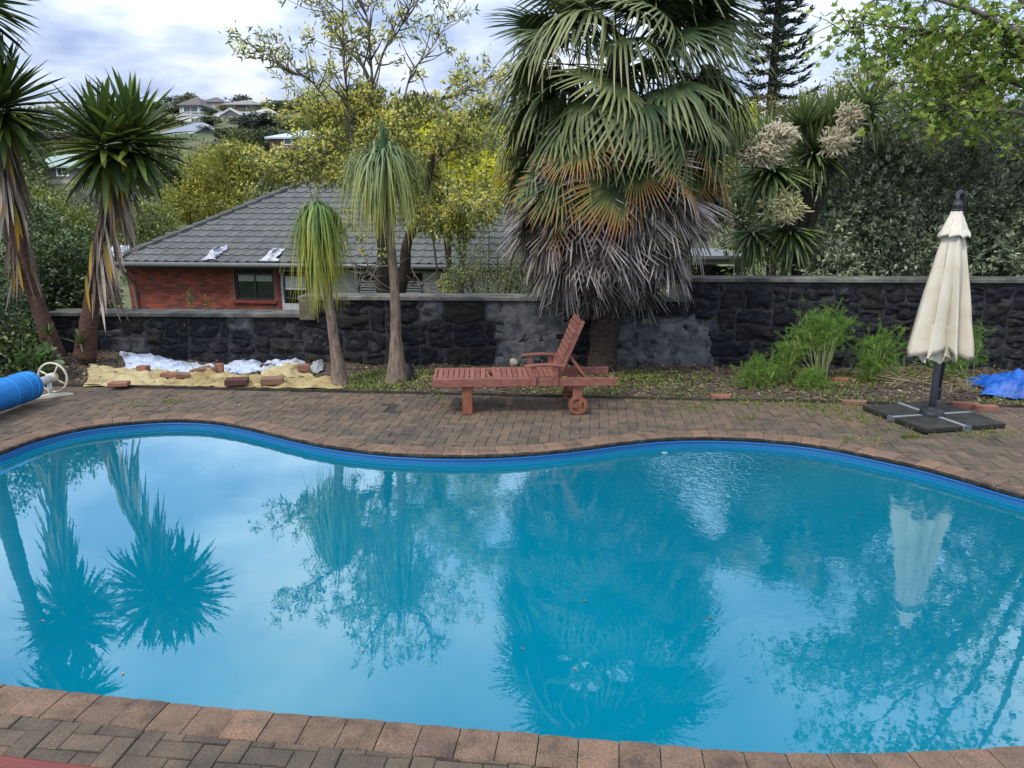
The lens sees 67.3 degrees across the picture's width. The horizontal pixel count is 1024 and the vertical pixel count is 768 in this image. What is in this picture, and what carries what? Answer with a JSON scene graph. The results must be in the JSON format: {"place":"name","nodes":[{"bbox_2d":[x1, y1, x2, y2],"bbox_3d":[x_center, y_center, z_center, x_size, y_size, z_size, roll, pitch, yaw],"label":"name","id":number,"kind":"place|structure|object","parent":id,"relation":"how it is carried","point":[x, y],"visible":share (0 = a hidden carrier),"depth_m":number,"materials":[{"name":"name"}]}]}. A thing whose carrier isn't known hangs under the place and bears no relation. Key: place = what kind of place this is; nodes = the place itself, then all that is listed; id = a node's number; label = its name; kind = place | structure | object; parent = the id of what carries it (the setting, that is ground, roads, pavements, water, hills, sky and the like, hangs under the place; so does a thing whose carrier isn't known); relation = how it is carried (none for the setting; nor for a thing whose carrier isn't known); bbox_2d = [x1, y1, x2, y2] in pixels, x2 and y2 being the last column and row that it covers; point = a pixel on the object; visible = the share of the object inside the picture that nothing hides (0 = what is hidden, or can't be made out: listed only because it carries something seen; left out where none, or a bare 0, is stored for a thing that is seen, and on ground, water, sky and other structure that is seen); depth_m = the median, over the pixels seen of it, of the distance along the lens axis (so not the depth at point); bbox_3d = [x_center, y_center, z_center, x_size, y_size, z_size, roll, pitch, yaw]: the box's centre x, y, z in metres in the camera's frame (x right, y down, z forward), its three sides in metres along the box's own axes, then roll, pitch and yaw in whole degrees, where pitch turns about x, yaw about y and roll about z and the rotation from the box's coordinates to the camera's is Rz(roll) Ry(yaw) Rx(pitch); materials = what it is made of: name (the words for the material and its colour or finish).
{"place":"outdoors","nodes":[
{"label":"outdoors","id":0,"kind":"place"},
{"bbox_2d":[0,755,100,767],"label":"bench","id":1,"kind":"object","parent":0,"point":[11,762],"depth_m":2.63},
{"bbox_2d":[0,427,1023,753],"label":"pool water","id":2,"kind":"structure","parent":0,"point":[238,571],"depth_m":4.98,"materials":[{"name":"liquid"}]},
{"bbox_2d":[0,383,1023,767],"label":"brick paving","id":3,"kind":"structure","parent":0,"point":[414,419],"depth_m":8.36,"materials":[{"name":"brick"}]},
{"bbox_2d":[0,362,73,411],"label":"pool cover reel","id":4,"kind":"object","parent":3,"relation":"on","point":[19,388],"visible":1,"depth_m":9.02,"materials":[{"name":"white plastic"}]},
{"bbox_2d":[107,380,130,386],"bbox_3d":[-5.144,-0.003,10.079,0.240,0.050,0.160,-2,13,-8],"label":"loose brick","id":5,"kind":"object","parent":3,"relation":"on","point":[118,383],"visible":1,"depth_m":10.01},
{"bbox_2d":[433,313,616,414],"bbox_3d":[0.137,-0.251,9.017,2.100,1.093,0.742,-1,13,-2],"label":"sun lounger","id":6,"kind":"object","parent":3,"relation":"on","point":[572,383],"visible":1,"depth_m":8.81,"materials":[{"name":"red paint"}]},
{"bbox_2d":[98,387,1023,444],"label":"joint weeds","id":7,"kind":"object","parent":3,"relation":"on","point":[906,435],"visible":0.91,"depth_m":9.05,"materials":[{"name":"green plant"}]},
{"bbox_2d":[841,399,865,405],"bbox_3d":[4.125,0.222,9.303,0.270,0.050,0.110,1,13,6],"label":"loose brick","id":8,"kind":"object","parent":3,"relation":"on","point":[850,401],"visible":0.89,"depth_m":9.26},
{"bbox_2d":[863,189,1005,432],"bbox_3d":[4.704,-0.828,8.366,1.090,2.501,1.090,-3,13,-12],"label":"parasol","id":9,"kind":"object","parent":3,"relation":"on","point":[941,335],"visible":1,"depth_m":8.17,"materials":[{"name":"beige fabric"}]},
{"bbox_2d":[950,401,979,408],"bbox_3d":[5.386,0.253,9.154,0.300,0.075,0.100,2,13,8],"label":"loose brick","id":10,"kind":"object","parent":3,"relation":"on","point":[964,404],"visible":0.66,"depth_m":9.12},
{"bbox_2d":[972,404,998,410],"bbox_3d":[5.570,0.279,9.059,0.260,0.065,0.100,1,13,6],"label":"loose brick","id":11,"kind":"object","parent":3,"relation":"on","point":[987,407],"visible":1,"depth_m":9.02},
{"bbox_2d":[0,345,1023,404],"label":"garden bed","id":12,"kind":"object","parent":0,"point":[326,370],"visible":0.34,"depth_m":10.13,"materials":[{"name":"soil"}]},
{"bbox_2d":[0,0,42,74],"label":"yucca","id":13,"kind":"object","parent":12,"relation":"on","point":[8,16],"visible":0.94,"depth_m":9.87,"materials":[{"name":"green plant"}]},
{"bbox_2d":[0,245,49,377],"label":"corner shrub","id":14,"kind":"object","parent":12,"relation":"on","point":[11,345],"visible":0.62,"depth_m":10.80,"materials":[{"name":"green plant"}]},
{"bbox_2d":[0,31,73,361],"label":"yucca","id":15,"kind":"object","parent":12,"relation":"on","point":[17,132],"visible":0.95,"depth_m":10.39,"materials":[{"name":"green plant"}]},
{"bbox_2d":[37,320,58,346],"bbox_3d":[-6.473,-0.642,10.670,0.392,0.516,0.303,7,14,27],"label":"yucca offshoot","id":16,"kind":"object","parent":15,"relation":"attached to","point":[48,330],"visible":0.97,"depth_m":10.67,"materials":[{"name":"green plant"}]},
{"bbox_2d":[12,338,66,376],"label":"broad leaved plant","id":17,"kind":"object","parent":12,"relation":"on","point":[41,358],"visible":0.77,"depth_m":10.33,"materials":[{"name":"green plant"}]},
{"bbox_2d":[25,65,203,361],"bbox_3d":[-5.269,-2.262,10.517,2.091,3.964,1.705,-10,16,-37],"label":"yucca","id":18,"kind":"object","parent":12,"relation":"on","point":[115,173],"visible":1,"depth_m":10.24,"materials":[{"name":"green plant"}]},
{"bbox_2d":[60,329,91,362],"bbox_3d":[-6.029,-0.534,10.733,0.354,0.523,0.342,9,16,35],"label":"yucca offshoot","id":19,"kind":"object","parent":18,"relation":"attached to","point":[79,340],"visible":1,"depth_m":10.70,"materials":[{"name":"green plant"}]},
{"bbox_2d":[83,363,184,386],"bbox_3d":[-5.118,-0.129,10.533,1.717,0.172,0.798,0,13,0],"label":"sack sheet","id":20,"kind":"object","parent":12,"relation":"on","point":[135,377],"visible":0.82,"depth_m":10.50,"materials":[{"name":"fabric"}]},
{"bbox_2d":[119,351,199,371],"bbox_3d":[-5.104,-0.311,11.201,1.575,0.216,0.898,0,13,0],"label":"plastic sheet","id":21,"kind":"object","parent":12,"relation":"on","point":[154,361],"visible":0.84,"depth_m":11.11,"materials":[{"name":"plastic"}]},
{"bbox_2d":[151,367,253,387],"bbox_3d":[-4.231,-0.105,10.411,1.704,0.162,0.695,0,13,0],"label":"sack sheet","id":22,"kind":"object","parent":12,"relation":"on","point":[208,377],"visible":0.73,"depth_m":10.32,"materials":[{"name":"fabric"}]},
{"bbox_2d":[224,376,248,385],"bbox_3d":[-3.623,-0.035,10.134,0.290,0.080,0.200,-3,13,-12],"label":"loose brick","id":23,"kind":"object","parent":22,"relation":"on","point":[235,381],"visible":1,"depth_m":10.05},
{"bbox_2d":[178,362,229,371],"bbox_3d":[-4.442,-0.228,11.127,0.759,0.080,1.287,-8,15,-30],"label":"plastic sheet","id":24,"kind":"object","parent":12,"relation":"on","point":[226,367],"visible":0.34,"depth_m":11.23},
{"bbox_2d":[227,359,261,373],"bbox_3d":[-3.912,-0.295,11.384,0.609,0.113,1.189,-4,13,-18],"label":"plastic sheet","id":25,"kind":"object","parent":12,"relation":"on","point":[245,366],"visible":0.81,"depth_m":11.12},
{"bbox_2d":[257,358,304,370],"bbox_3d":[-3.379,-0.299,11.283,0.668,0.158,0.852,-3,13,-13],"label":"plastic sheet","id":26,"kind":"object","parent":12,"relation":"on","point":[278,362],"visible":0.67,"depth_m":11.21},
{"bbox_2d":[222,373,344,388],"bbox_3d":[-3.158,-0.050,10.299,2.017,0.121,0.632,2,13,8],"label":"sack sheet","id":27,"kind":"object","parent":12,"relation":"on","point":[300,382],"visible":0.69,"depth_m":10.21,"materials":[{"name":"fabric"}]},
{"bbox_2d":[260,375,283,385],"bbox_3d":[-3.176,-0.047,10.194,0.290,0.085,0.200,-3,13,-14],"label":"loose brick","id":28,"kind":"object","parent":27,"relation":"on","point":[271,380],"visible":1,"depth_m":10.11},
{"bbox_2d":[260,362,313,378],"bbox_3d":[-3.145,-0.205,10.844,0.761,0.163,0.787,-2,13,-9],"label":"sack sheet","id":29,"kind":"object","parent":12,"relation":"on","point":[288,369],"visible":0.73,"depth_m":10.68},
{"bbox_2d":[310,359,323,372],"bbox_3d":[-2.842,-0.286,11.229,0.198,0.141,0.709,-3,13,-13],"label":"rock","id":30,"kind":"object","parent":12,"relation":"on","point":[317,366],"visible":1,"depth_m":11.05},
{"bbox_2d":[279,198,360,385],"bbox_3d":[-2.492,-1.151,9.981,0.992,2.449,1.018,-6,14,-24],"label":"ponytail palm","id":31,"kind":"object","parent":12,"relation":"on","point":[318,235],"visible":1,"depth_m":9.75,"materials":[{"name":"green plant"}]},
{"bbox_2d":[327,118,443,384],"bbox_3d":[-1.671,-1.663,10.044,1.570,3.444,1.536,0,13,0],"label":"ponytail palm","id":32,"kind":"object","parent":12,"relation":"on","point":[382,173],"visible":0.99,"depth_m":9.65,"materials":[{"name":"green plant"}]},
{"bbox_2d":[406,363,416,379],"bbox_3d":[-1.439,-0.194,10.649,0.252,0.227,0.700,-2,13,-7],"label":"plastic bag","id":33,"kind":"object","parent":12,"relation":"on","point":[410,373],"visible":0.59,"depth_m":10.46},
{"bbox_2d":[480,0,781,375],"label":"fan palm","id":34,"kind":"object","parent":12,"relation":"on","point":[618,191],"visible":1,"depth_m":9.49,"materials":[{"name":"plant"}]},
{"bbox_2d":[609,360,743,376],"bbox_3d":[2.416,-0.208,10.990,2.176,0.191,0.823,0,13,0],"label":"twig heap","id":35,"kind":"object","parent":12,"relation":"on","point":[634,370],"visible":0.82,"depth_m":10.89,"materials":[{"name":"brown plant"}]},
{"bbox_2d":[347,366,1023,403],"bbox_3d":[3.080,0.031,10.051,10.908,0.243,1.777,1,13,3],"label":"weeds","id":36,"kind":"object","parent":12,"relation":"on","point":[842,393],"visible":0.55,"depth_m":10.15,"materials":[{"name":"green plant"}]},
{"bbox_2d":[721,351,782,390],"bbox_3d":[3.189,-0.044,10.071,0.743,0.810,0.615,-4,13,-17],"label":"fennel","id":37,"kind":"object","parent":12,"relation":"on","point":[757,378],"visible":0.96,"depth_m":10.04,"materials":[{"name":"plant"}]},
{"bbox_2d":[759,327,810,383],"bbox_3d":[3.637,-0.357,10.312,0.747,0.855,0.637,0,13,0],"label":"fennel","id":38,"kind":"object","parent":12,"relation":"on","point":[789,366],"visible":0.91,"depth_m":10.28,"materials":[{"name":"plant"}]},
{"bbox_2d":[792,363,840,390],"bbox_3d":[3.921,-0.028,9.959,0.635,0.546,0.499,0,13,0],"label":"fennel","id":39,"kind":"object","parent":12,"relation":"on","point":[812,381],"visible":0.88,"depth_m":9.94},
{"bbox_2d":[786,296,864,380],"bbox_3d":[4.126,-0.583,10.287,0.906,1.263,0.988,12,17,42],"label":"fennel","id":40,"kind":"object","parent":12,"relation":"on","point":[821,326],"visible":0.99,"depth_m":10.24,"materials":[{"name":"plant"}]},
{"bbox_2d":[845,313,913,384],"bbox_3d":[4.931,-0.395,10.288,0.856,1.094,0.658,0,13,0],"label":"fennel","id":41,"kind":"object","parent":12,"relation":"on","point":[877,364],"visible":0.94,"depth_m":10.28,"materials":[{"name":"plant"}]},
{"bbox_2d":[868,364,953,389],"bbox_3d":[5.356,-0.102,10.369,1.124,0.298,1.256,4,13,16],"label":"twig heap","id":42,"kind":"object","parent":12,"relation":"on","point":[903,378],"visible":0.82,"depth_m":10.24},
{"bbox_2d":[911,317,994,381],"bbox_3d":[5.973,-0.319,10.450,1.185,1.179,0.752,0,13,0],"label":"fennel","id":43,"kind":"object","parent":12,"relation":"on","point":[958,363],"visible":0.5,"depth_m":10.42,"materials":[{"name":"plant"}]},
{"bbox_2d":[942,372,988,394],"bbox_3d":[5.913,-0.020,10.082,0.588,0.203,1.220,8,15,32],"label":"twig heap","id":44,"kind":"object","parent":12,"relation":"on","point":[962,384],"visible":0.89,"depth_m":9.86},
{"bbox_2d":[964,368,1023,398],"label":"tarpaulin","id":45,"kind":"object","parent":12,"relation":"on","point":[1006,384],"visible":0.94,"depth_m":9.62,"materials":[{"name":"plastic"}]},
{"bbox_2d":[0,422,1023,505],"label":"pool basin","id":46,"kind":"object","parent":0,"point":[977,490],"visible":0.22,"depth_m":7.76,"materials":[{"name":"plastic"}]},
{"bbox_2d":[0,413,1023,767],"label":"pool coping","id":47,"kind":"object","parent":46,"relation":"on","point":[458,745],"visible":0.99,"depth_m":3.53,"materials":[{"name":"brick"}]},
{"bbox_2d":[0,423,1023,501],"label":"liner bead","id":48,"kind":"object","parent":46,"relation":"on","point":[524,457],"visible":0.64,"depth_m":7.72,"materials":[{"name":"plastic"}]},
{"bbox_2d":[0,109,1023,330],"bbox_3d":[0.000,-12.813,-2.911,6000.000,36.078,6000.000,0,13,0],"label":"hillside ground","id":49,"kind":"structure","parent":0,"point":[125,286],"depth_m":98.28,"materials":[{"name":"plant"}]},
{"bbox_2d":[19,151,49,172],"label":"hillside tree","id":50,"kind":"object","parent":49,"relation":"on","point":[38,163],"visible":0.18,"depth_m":95.87,"materials":[{"name":"green plant"}]},
{"bbox_2d":[17,162,53,194],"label":"hillside tree","id":51,"kind":"object","parent":49,"relation":"on","point":[34,176],"visible":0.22,"depth_m":81.23,"materials":[{"name":"green plant"}]},
{"bbox_2d":[18,175,52,196],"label":"hillside tree","id":52,"kind":"object","parent":49,"relation":"on","point":[41,184],"visible":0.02,"depth_m":76.05,"materials":[{"name":"green plant"}]},
{"bbox_2d":[3,174,121,285],"bbox_3d":[-9.614,-2.148,16.461,2.683,4.601,2.136,0,13,0],"label":"sunlit shrub","id":53,"kind":"object","parent":49,"relation":"on","point":[78,217],"visible":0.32,"depth_m":16.03,"materials":[{"name":"green plant"}]},
{"bbox_2d":[42,154,83,183],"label":"hillside house","id":54,"kind":"structure","parent":49,"relation":"on","point":[57,172],"depth_m":100.44,"materials":[{"name":"white paint"}]},
{"bbox_2d":[0,189,132,342],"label":"dark shrub","id":55,"kind":"object","parent":49,"relation":"on","point":[60,289],"visible":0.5,"depth_m":12.70,"materials":[{"name":"green plant"}]},
{"bbox_2d":[53,189,137,217],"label":"hillside tree","id":56,"kind":"object","parent":49,"relation":"on","point":[84,200],"visible":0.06,"depth_m":62.13,"materials":[{"name":"green plant"}]},
{"bbox_2d":[54,186,163,245],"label":"silvery shrub","id":57,"kind":"object","parent":49,"relation":"on","point":[92,207],"visible":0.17,"depth_m":40.50,"materials":[{"name":"green plant"}]},
{"bbox_2d":[48,180,174,200],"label":"hillside tree","id":58,"kind":"object","parent":49,"relation":"on","point":[150,190],"visible":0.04,"depth_m":69.91,"materials":[{"name":"green plant"}]},
{"bbox_2d":[97,198,183,296],"bbox_3d":[-12.792,-4.096,26.968,2.861,4.767,2.123,-9,15,-34],"label":"pale shrub","id":59,"kind":"object","parent":49,"relation":"on","point":[154,226],"visible":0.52,"depth_m":26.55,"materials":[{"name":"green plant"}]},
{"bbox_2d":[146,142,182,162],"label":"hillside tree","id":60,"kind":"object","parent":49,"relation":"on","point":[171,153],"visible":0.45,"depth_m":105.24,"materials":[{"name":"green plant"}]},
{"bbox_2d":[154,161,218,191],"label":"hillside tree","id":61,"kind":"object","parent":49,"relation":"on","point":[170,176],"visible":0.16,"depth_m":83.89,"materials":[{"name":"green plant"}]},
{"bbox_2d":[160,122,213,133],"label":"hillside house","id":62,"kind":"structure","parent":49,"relation":"on","point":[191,127],"depth_m":143.97,"materials":[{"name":"stone"}]},
{"bbox_2d":[176,92,203,103],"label":"hillside tree","id":63,"kind":"object","parent":49,"relation":"on","point":[186,97],"visible":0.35,"depth_m":246.08,"materials":[{"name":"green plant"}]},
{"bbox_2d":[175,114,212,121],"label":"hillside house","id":64,"kind":"structure","parent":49,"relation":"on","point":[193,115],"depth_m":163.47,"materials":[{"name":"white paint"}]},
{"bbox_2d":[176,97,215,113],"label":"hillside house","id":65,"kind":"structure","parent":49,"relation":"on","point":[196,104],"depth_m":185.08,"materials":[{"name":"white paint"}]},
{"bbox_2d":[132,136,298,233],"bbox_3d":[-12.134,-6.863,33.079,7.073,7.387,5.220,0,13,0],"label":"bushy tree","id":66,"kind":"object","parent":49,"relation":"on","point":[203,193],"visible":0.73,"depth_m":31.75,"materials":[{"name":"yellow plant"}]},
{"bbox_2d":[203,97,227,111],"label":"hillside house","id":67,"kind":"structure","parent":49,"relation":"on","point":[213,102],"depth_m":227.48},
{"bbox_2d":[209,127,243,142],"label":"hillside tree","id":68,"kind":"object","parent":49,"relation":"on","point":[216,131],"visible":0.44,"depth_m":128.25,"materials":[{"name":"green plant"}]},
{"bbox_2d":[212,108,250,116],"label":"hillside house","id":69,"kind":"structure","parent":49,"relation":"on","point":[228,112],"depth_m":174.59,"materials":[{"name":"stone"}]},
{"bbox_2d":[224,94,254,102],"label":"hillside tree","id":70,"kind":"object","parent":49,"relation":"on","point":[240,97],"visible":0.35,"depth_m":234.60,"materials":[{"name":"green plant"}]},
{"bbox_2d":[217,126,264,151],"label":"hillside tree","id":71,"kind":"object","parent":49,"relation":"on","point":[238,134],"visible":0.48,"depth_m":113.45,"materials":[{"name":"green plant"}]},
{"bbox_2d":[218,100,263,111],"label":"hillside house","id":72,"kind":"structure","parent":49,"relation":"on","point":[239,105],"depth_m":220.02,"materials":[{"name":"white paint"}]},
{"bbox_2d":[225,111,294,134],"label":"hillside tree","id":73,"kind":"object","parent":49,"relation":"on","point":[262,120],"visible":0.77,"depth_m":130.85,"materials":[{"name":"green plant"}]},
{"bbox_2d":[249,125,283,156],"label":"hillside tree","id":74,"kind":"object","parent":49,"relation":"on","point":[260,135],"visible":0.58,"depth_m":111.85,"materials":[{"name":"green plant"}]},
{"bbox_2d":[249,102,285,111],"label":"hillside tree","id":75,"kind":"object","parent":49,"relation":"on","point":[277,106],"visible":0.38,"depth_m":209.66,"materials":[{"name":"green plant"}]},
{"bbox_2d":[247,149,308,186],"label":"hillside tree","id":76,"kind":"object","parent":49,"relation":"on","point":[272,153],"visible":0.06,"depth_m":82.78,"materials":[{"name":"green plant"}]},
{"bbox_2d":[264,131,323,158],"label":"hillside house","id":77,"kind":"structure","parent":49,"relation":"on","point":[285,139],"depth_m":103.35,"materials":[{"name":"white brick"}]},
{"bbox_2d":[113,174,549,309],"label":"brick house","id":78,"kind":"structure","parent":49,"relation":"on","point":[168,270],"depth_m":22.58,"materials":[{"name":"brown brick"}]},
{"bbox_2d":[201,245,226,259],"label":"plastic sheet","id":79,"kind":"object","parent":78,"relation":"on","point":[214,252],"visible":1,"depth_m":22.03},
{"bbox_2d":[232,273,276,303],"bbox_3d":[-7.529,-2.801,22.505,1.359,0.863,0.190,2,13,8],"label":"window","id":80,"kind":"structure","parent":78,"relation":"in","point":[247,284],"depth_m":22.55,"materials":[{"name":"glass"}]},
{"bbox_2d":[259,247,283,260],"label":"plastic sheet","id":81,"kind":"object","parent":78,"relation":"on","point":[272,254],"visible":1,"depth_m":21.74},
{"bbox_2d":[283,274,309,298],"bbox_3d":[-6.240,-2.822,22.274,0.775,0.726,0.068,2,13,8],"label":"window","id":82,"kind":"structure","parent":78,"relation":"in","point":[287,281],"depth_m":22.26,"materials":[{"name":"grey glass"}]},
{"bbox_2d":[301,128,416,178],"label":"hillside tree","id":83,"kind":"object","parent":49,"relation":"on","point":[349,148],"visible":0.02,"depth_m":56.56,"materials":[{"name":"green plant"}]},
{"bbox_2d":[333,80,386,105],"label":"hillside tree","id":84,"kind":"object","parent":49,"relation":"on","point":[356,88],"visible":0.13,"depth_m":189.96,"materials":[{"name":"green plant"}]},
{"bbox_2d":[217,0,513,292],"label":"flowering tree","id":85,"kind":"object","parent":49,"relation":"on","point":[364,115],"visible":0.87,"depth_m":13.60,"materials":[{"name":"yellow plant"}]},
{"bbox_2d":[397,95,442,138],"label":"hillside tree","id":86,"kind":"object","parent":49,"relation":"on","point":[417,100],"visible":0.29,"depth_m":143.30,"materials":[{"name":"green plant"}]},
{"bbox_2d":[389,90,450,134],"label":"hillside tree","id":87,"kind":"object","parent":49,"relation":"on","point":[414,94],"visible":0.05,"depth_m":146.54,"materials":[{"name":"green plant"}]},
{"bbox_2d":[401,104,514,292],"bbox_3d":[-1.145,-3.755,19.733,3.857,7.067,2.445,-7,14,-27],"label":"lime tree","id":88,"kind":"object","parent":49,"relation":"on","point":[447,166],"visible":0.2,"depth_m":19.16,"materials":[{"name":"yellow plant"}]},
{"bbox_2d":[462,103,510,157],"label":"hillside tree","id":89,"kind":"object","parent":49,"relation":"on","point":[493,115],"visible":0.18,"depth_m":126.00,"materials":[{"name":"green plant"}]},
{"bbox_2d":[431,211,550,293],"bbox_3d":[-0.169,-1.460,13.155,2.467,3.135,1.483,0,13,0],"label":"olive shrub","id":90,"kind":"object","parent":49,"relation":"on","point":[470,279],"visible":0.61,"depth_m":12.97,"materials":[{"name":"green plant"}]},
{"bbox_2d":[0,105,1020,334],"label":"hillside scrub","id":91,"kind":"object","parent":49,"relation":"on","point":[158,116],"visible":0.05,"depth_m":124.25,"materials":[{"name":"green plant"}]},
{"bbox_2d":[49,275,1023,370],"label":"stone wall","id":92,"kind":"structure","parent":49,"relation":"on","point":[726,319],"depth_m":11.31,"materials":[{"name":"stone"}]},
{"bbox_2d":[489,250,704,293],"bbox_3d":[1.655,-1.582,15.236,4.205,3.370,1.944,0,13,0],"label":"screen shrub","id":93,"kind":"object","parent":49,"relation":"on","point":[508,266],"visible":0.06,"depth_m":14.84,"materials":[{"name":"green plant"}]},
{"bbox_2d":[669,248,747,293],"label":"shed","id":94,"kind":"structure","parent":49,"relation":"on","point":[710,267],"depth_m":17.24,"materials":[{"name":"grey"}]},
{"bbox_2d":[712,266,733,274],"bbox_3d":[4.723,-2.301,17.310,0.476,0.696,0.040,0,13,0],"label":"window","id":95,"kind":"structure","parent":94,"relation":"in","point":[716,270],"depth_m":17.23,"materials":[{"name":"black glass"}]},
{"bbox_2d":[718,95,762,275],"bbox_3d":[5.447,-3.422,18.750,1.425,6.807,1.293,0,13,0],"label":"lime shrub","id":96,"kind":"object","parent":49,"relation":"on","point":[737,270],"visible":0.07,"depth_m":18.43,"materials":[{"name":"green plant"}]},
{"bbox_2d":[709,157,839,275],"bbox_3d":[5.200,-2.347,15.558,2.424,4.764,2.085,0,13,0],"label":"screen shrub","id":97,"kind":"object","parent":49,"relation":"on","point":[736,204],"visible":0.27,"depth_m":15.45,"materials":[{"name":"green plant"}]},
{"bbox_2d":[727,0,825,225],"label":"norfolk pine","id":98,"kind":"object","parent":49,"relation":"on","point":[779,10],"visible":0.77,"depth_m":57.08,"materials":[{"name":"green plant"}]},
{"bbox_2d":[726,80,836,274],"bbox_3d":[9.102,-5.680,25.690,5.616,8.380,2.803,-5,14,-20],"label":"bronze bush","id":99,"kind":"object","parent":49,"relation":"on","point":[769,104],"visible":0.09,"depth_m":24.49,"materials":[{"name":"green plant"}]},
{"bbox_2d":[715,66,909,275],"bbox_3d":[4.536,-2.410,12.469,3.229,5.064,1.796,0,13,0],"label":"cabbage tree","id":100,"kind":"object","parent":49,"relation":"on","point":[828,126],"visible":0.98,"depth_m":12.01,"materials":[{"name":"green plant"}]},
{"bbox_2d":[776,0,1023,159],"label":"star leaved tree","id":101,"kind":"object","parent":49,"relation":"on","point":[943,84],"visible":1,"depth_m":10.61,"materials":[{"name":"green plant"}]},
{"bbox_2d":[792,90,1023,275],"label":"pohutukawa bush","id":102,"kind":"object","parent":49,"relation":"on","point":[994,227],"visible":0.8,"depth_m":12.24,"materials":[{"name":"green plant"}]},
{"bbox_2d":[816,10,1023,275],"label":"round tree","id":103,"kind":"object","parent":49,"relation":"on","point":[851,75],"visible":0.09,"depth_m":21.62,"materials":[{"name":"green plant"}]},
{"bbox_2d":[0,0,1023,119],"label":"sky","id":104,"kind":"structure","parent":0,"point":[179,44],"materials":[{"name":"white"}]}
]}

